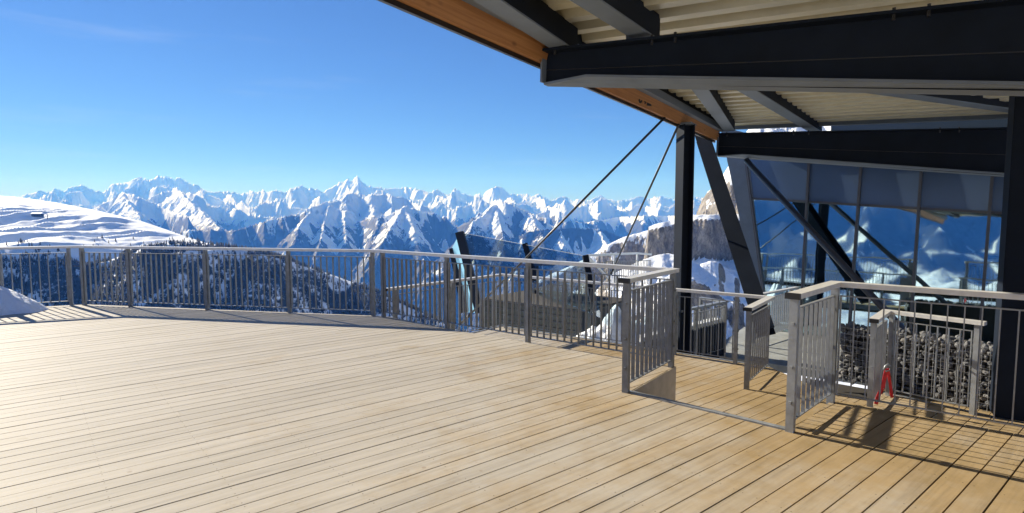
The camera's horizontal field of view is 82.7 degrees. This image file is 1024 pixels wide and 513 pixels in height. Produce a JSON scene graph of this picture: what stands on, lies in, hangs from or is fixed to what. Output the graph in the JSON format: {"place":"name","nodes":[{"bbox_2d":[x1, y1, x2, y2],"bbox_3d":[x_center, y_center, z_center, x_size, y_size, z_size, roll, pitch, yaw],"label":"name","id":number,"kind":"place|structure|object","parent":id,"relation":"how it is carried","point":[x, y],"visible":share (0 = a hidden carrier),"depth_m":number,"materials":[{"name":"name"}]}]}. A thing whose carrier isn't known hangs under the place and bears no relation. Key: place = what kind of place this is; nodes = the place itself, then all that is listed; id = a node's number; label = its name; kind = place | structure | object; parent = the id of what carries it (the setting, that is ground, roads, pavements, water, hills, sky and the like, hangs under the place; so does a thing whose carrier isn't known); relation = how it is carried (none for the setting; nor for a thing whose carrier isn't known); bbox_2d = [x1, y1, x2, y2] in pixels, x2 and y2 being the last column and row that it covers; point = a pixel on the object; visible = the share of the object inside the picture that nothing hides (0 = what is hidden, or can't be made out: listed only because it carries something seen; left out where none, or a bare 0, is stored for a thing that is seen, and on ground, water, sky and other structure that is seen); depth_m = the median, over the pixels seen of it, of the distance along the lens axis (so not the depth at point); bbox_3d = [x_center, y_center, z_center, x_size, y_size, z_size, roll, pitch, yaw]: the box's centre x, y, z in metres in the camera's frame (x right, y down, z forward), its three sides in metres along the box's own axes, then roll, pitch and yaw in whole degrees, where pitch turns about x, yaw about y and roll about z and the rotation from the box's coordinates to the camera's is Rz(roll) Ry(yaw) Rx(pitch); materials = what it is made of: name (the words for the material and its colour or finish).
{"place":"outdoors","nodes":[
{"label":"outdoors","id":0,"kind":"place"},
{"bbox_2d":[0,196,455,329],"bbox_3d":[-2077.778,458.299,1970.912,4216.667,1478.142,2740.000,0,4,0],"label":"snowy hill","id":1,"kind":"structure","parent":0,"point":[65,225],"depth_m":1255.21,"materials":[{"name":"white snow"}]},
{"bbox_2d":[31,212,43,216],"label":"mountain hut","id":2,"kind":"object","parent":1,"relation":"on","point":[37,214],"visible":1,"depth_m":1920.08,"materials":[{"name":"paint"}]},
{"bbox_2d":[2,231,465,330],"bbox_3d":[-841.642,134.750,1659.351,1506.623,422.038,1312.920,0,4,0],"label":"forest","id":3,"kind":"object","parent":1,"relation":"on","point":[77,279],"visible":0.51,"depth_m":1147.70,"materials":[{"name":"green plant"}]},
{"bbox_2d":[10,175,702,332],"bbox_3d":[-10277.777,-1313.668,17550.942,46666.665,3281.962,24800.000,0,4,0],"label":"mountains","id":4,"kind":"structure","parent":0,"point":[356,213],"depth_m":9900.70,"materials":[{"name":"white snow"}]},
{"bbox_2d":[0,0,747,201],"label":"sky","id":5,"kind":"structure","parent":0,"point":[237,96],"materials":[{"name":"blue"}]},
{"bbox_2d":[0,304,1023,512],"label":"terrace deck","id":6,"kind":"structure","parent":0,"point":[118,409],"depth_m":4.49,"materials":[{"name":"brown wood"}]},
{"bbox_2d":[0,286,47,315],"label":"snow pile","id":7,"kind":"object","parent":6,"relation":"on","point":[12,302],"visible":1,"depth_m":9.92,"materials":[{"name":"white snow"}]},
{"bbox_2d":[0,246,73,305],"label":"metal railing","id":8,"kind":"object","parent":6,"relation":"on","point":[68,265],"visible":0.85,"depth_m":10.51,"materials":[{"name":"metal"}]},
{"bbox_2d":[74,245,376,315],"bbox_3d":[-5.103,0.403,10.156,5.953,1.120,0.148,1,4,11],"label":"metal railing","id":9,"kind":"object","parent":6,"relation":"on","point":[206,278],"visible":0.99,"depth_m":10.17,"materials":[{"name":"metal"}]},
{"bbox_2d":[375,250,678,393],"bbox_3d":[-0.543,0.604,7.524,5.164,1.122,1.270,4,6,38],"label":"metal railing","id":10,"kind":"object","parent":6,"relation":"on","point":[660,324],"visible":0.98,"depth_m":7.23,"materials":[{"name":"grey metal"}]},
{"bbox_2d":[629,390,784,429],"bbox_3d":[1.654,1.330,5.086,1.482,0.016,0.050,4,6,42],"label":"stair nosing","id":11,"kind":"object","parent":6,"relation":"on","point":[763,423],"visible":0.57,"depth_m":5.02,"materials":[{"name":"metal"}]},
{"bbox_2d":[785,281,1023,432],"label":"metal railing","id":12,"kind":"object","parent":6,"relation":"on","point":[829,354],"visible":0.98,"depth_m":4.79,"materials":[{"name":"grey metal"}]},
{"bbox_2d":[449,231,592,313],"bbox_3d":[-0.112,1.272,20.281,1.308,3.942,16.336,-1,5,-17],"label":"railing","id":13,"kind":"object","parent":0,"point":[460,246],"visible":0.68,"depth_m":26.06,"materials":[{"name":"metal"}]},
{"bbox_2d":[539,126,830,338],"bbox_3d":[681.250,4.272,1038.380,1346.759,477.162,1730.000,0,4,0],"label":"cliff terrain","id":14,"kind":"structure","parent":0,"point":[713,267],"depth_m":797.10,"materials":[{"name":"white snow"}]},
{"bbox_2d":[475,326,1023,434],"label":"deck","id":15,"kind":"structure","parent":0,"point":[714,384],"depth_m":7.59,"materials":[{"name":"brown wood"}]},
{"bbox_2d":[386,273,774,389],"bbox_3d":[0.903,1.113,9.120,5.355,1.122,2.998,3,6,38],"label":"metal railing","id":16,"kind":"object","parent":15,"relation":"on","point":[755,347],"visible":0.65,"depth_m":9.35,"materials":[{"name":"grey metal"}]},
{"bbox_2d":[471,325,1023,423],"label":"edge beam","id":17,"kind":"structure","parent":15,"relation":"attached to","point":[1008,420],"depth_m":9.31,"materials":[{"name":"metal"}]},
{"bbox_2d":[989,96,1023,420],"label":"black column","id":18,"kind":"structure","parent":17,"relation":"on","point":[1011,266],"depth_m":6.54,"materials":[{"name":"metal"}]},
{"bbox_2d":[867,309,986,415],"bbox_3d":[4.752,1.287,6.860,0.925,1.122,1.072,-3,6,-37],"label":"metal railing","id":19,"kind":"object","parent":15,"relation":"on","point":[874,355],"visible":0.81,"depth_m":6.98,"materials":[{"name":"grey metal"}]},
{"bbox_2d":[874,363,893,404],"bbox_3d":[4.479,1.533,6.998,0.227,0.506,0.024,0,4,0],"label":"red strap","id":20,"kind":"object","parent":19,"relation":"attached to","point":[886,374],"visible":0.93,"depth_m":6.99,"materials":[{"name":"fabric"}]},
{"bbox_2d":[720,327,867,385],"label":"paved floor","id":21,"kind":"structure","parent":0,"point":[778,351],"depth_m":12.66,"materials":[{"name":"concrete"}]},
{"bbox_2d":[752,286,798,337],"bbox_3d":[6.892,1.329,14.418,3.838,1.120,0.105,-4,6,-41],"label":"metal railing","id":22,"kind":"object","parent":21,"relation":"on","point":[779,303],"visible":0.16,"depth_m":14.05,"materials":[{"name":"metal"}]},
{"bbox_2d":[721,119,1007,343],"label":"glazed building","id":23,"kind":"structure","parent":21,"relation":"on","point":[904,227],"depth_m":13.37,"materials":[{"name":"blue glass"}]},
{"bbox_2d":[784,373,867,388],"bbox_3d":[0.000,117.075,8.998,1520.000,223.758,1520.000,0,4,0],"label":"snow ground","id":24,"kind":"structure","parent":0,"point":[854,385],"depth_m":45.81,"materials":[{"name":"white snow"}]},
{"bbox_2d":[479,289,620,335],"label":"stairwell block","id":25,"kind":"structure","parent":24,"relation":"on","point":[560,310],"depth_m":15.66,"materials":[{"name":"concrete"}]},
{"bbox_2d":[514,262,553,293],"bbox_3d":[0.716,0.907,17.621,1.320,1.470,1.000,0,4,0],"label":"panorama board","id":26,"kind":"object","parent":25,"relation":"on","point":[536,265],"visible":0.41,"depth_m":17.32,"materials":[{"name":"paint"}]},
{"bbox_2d":[586,252,651,304],"bbox_3d":[3.325,0.674,17.522,0.070,1.810,5.277,3,5,31],"label":"white railing","id":27,"kind":"object","parent":25,"relation":"attached to","point":[614,261],"visible":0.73,"depth_m":17.36,"materials":[{"name":"metal"}]},
{"bbox_2d":[576,305,640,345],"bbox_3d":[2.337,2.182,13.011,3.752,2.294,2.569,0,4,0],"label":"snow pile","id":28,"kind":"object","parent":24,"relation":"on","point":[613,334],"visible":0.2,"depth_m":12.62,"materials":[{"name":"white snow"}]},
{"bbox_2d":[640,297,661,333],"bbox_3d":[3.298,1.470,12.500,1.462,1.194,1.230,-2,5,-22],"label":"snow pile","id":29,"kind":"object","parent":28,"relation":"on","point":[653,311],"visible":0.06,"depth_m":12.44,"materials":[{"name":"white snow"}]},
{"bbox_2d":[673,122,696,353],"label":"steel column","id":30,"kind":"structure","parent":24,"relation":"on","point":[684,186],"depth_m":10.94,"materials":[{"name":"metal"}]},
{"bbox_2d":[644,316,723,357],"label":"clad wall","id":31,"kind":"structure","parent":30,"relation":"attached to","point":[720,353],"depth_m":11.98,"materials":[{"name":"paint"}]},
{"bbox_2d":[660,297,728,355],"bbox_3d":[3.709,1.542,11.648,0.694,1.120,2.619,3,5,34],"label":"metal railing","id":32,"kind":"object","parent":31,"relation":"attached to","point":[722,316],"visible":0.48,"depth_m":11.91,"materials":[{"name":"metal"}]},
{"bbox_2d":[377,0,1023,176],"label":"canopy roof","id":33,"kind":"structure","parent":30,"relation":"on","point":[712,69],"depth_m":5.62,"materials":[{"name":"black metal"}]},
{"bbox_2d":[459,117,665,325],"bbox_3d":[0.729,-0.434,11.345,4.557,4.125,0.061,3,5,34],"label":"tie rod","id":34,"kind":"object","parent":33,"relation":"attached to","point":[601,181],"visible":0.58,"depth_m":10.86,"materials":[{"name":"paint"}]},
{"bbox_2d":[610,123,679,273],"bbox_3d":[2.841,-0.961,13.102,0.061,3.307,4.766,0,4,-5],"label":"tie rod","id":35,"kind":"object","parent":33,"relation":"attached to","point":[661,162],"visible":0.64,"depth_m":12.31,"materials":[{"name":"paint"}]},
{"bbox_2d":[695,135,775,336],"bbox_3d":[4.452,-0.698,11.873,0.412,4.140,3.543,0,4,-3],"label":"raking strut","id":36,"kind":"object","parent":33,"relation":"attached to","point":[745,269],"visible":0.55,"depth_m":11.65,"materials":[{"name":"paint"}]},
{"bbox_2d":[743,158,966,402],"bbox_3d":[6.137,0.052,10.961,0.124,4.172,4.803,-2,5,-23],"label":"diagonal brace","id":37,"kind":"object","parent":33,"relation":"attached to","point":[818,238],"visible":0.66,"depth_m":11.31,"materials":[{"name":"metal"}]},
{"bbox_2d":[806,378,866,397],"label":"joists","id":38,"kind":"object","parent":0,"point":[856,391],"visible":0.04,"depth_m":9.86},
{"bbox_2d":[835,388,1023,421],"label":"deck","id":39,"kind":"structure","parent":0,"point":[861,402],"depth_m":9.13,"materials":[{"name":"brown wood"}]},
{"bbox_2d":[632,366,881,404],"bbox_3d":[2.918,1.844,6.630,1.506,1.246,3.899,4,6,44],"label":"cheek board","id":40,"kind":"object","parent":39,"relation":"on","point":[663,385],"visible":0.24,"depth_m":6.22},
{"bbox_2d":[839,321,992,411],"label":"gabion wall","id":41,"kind":"structure","parent":39,"relation":"on","point":[859,351],"depth_m":9.31,"materials":[{"name":"stone"}]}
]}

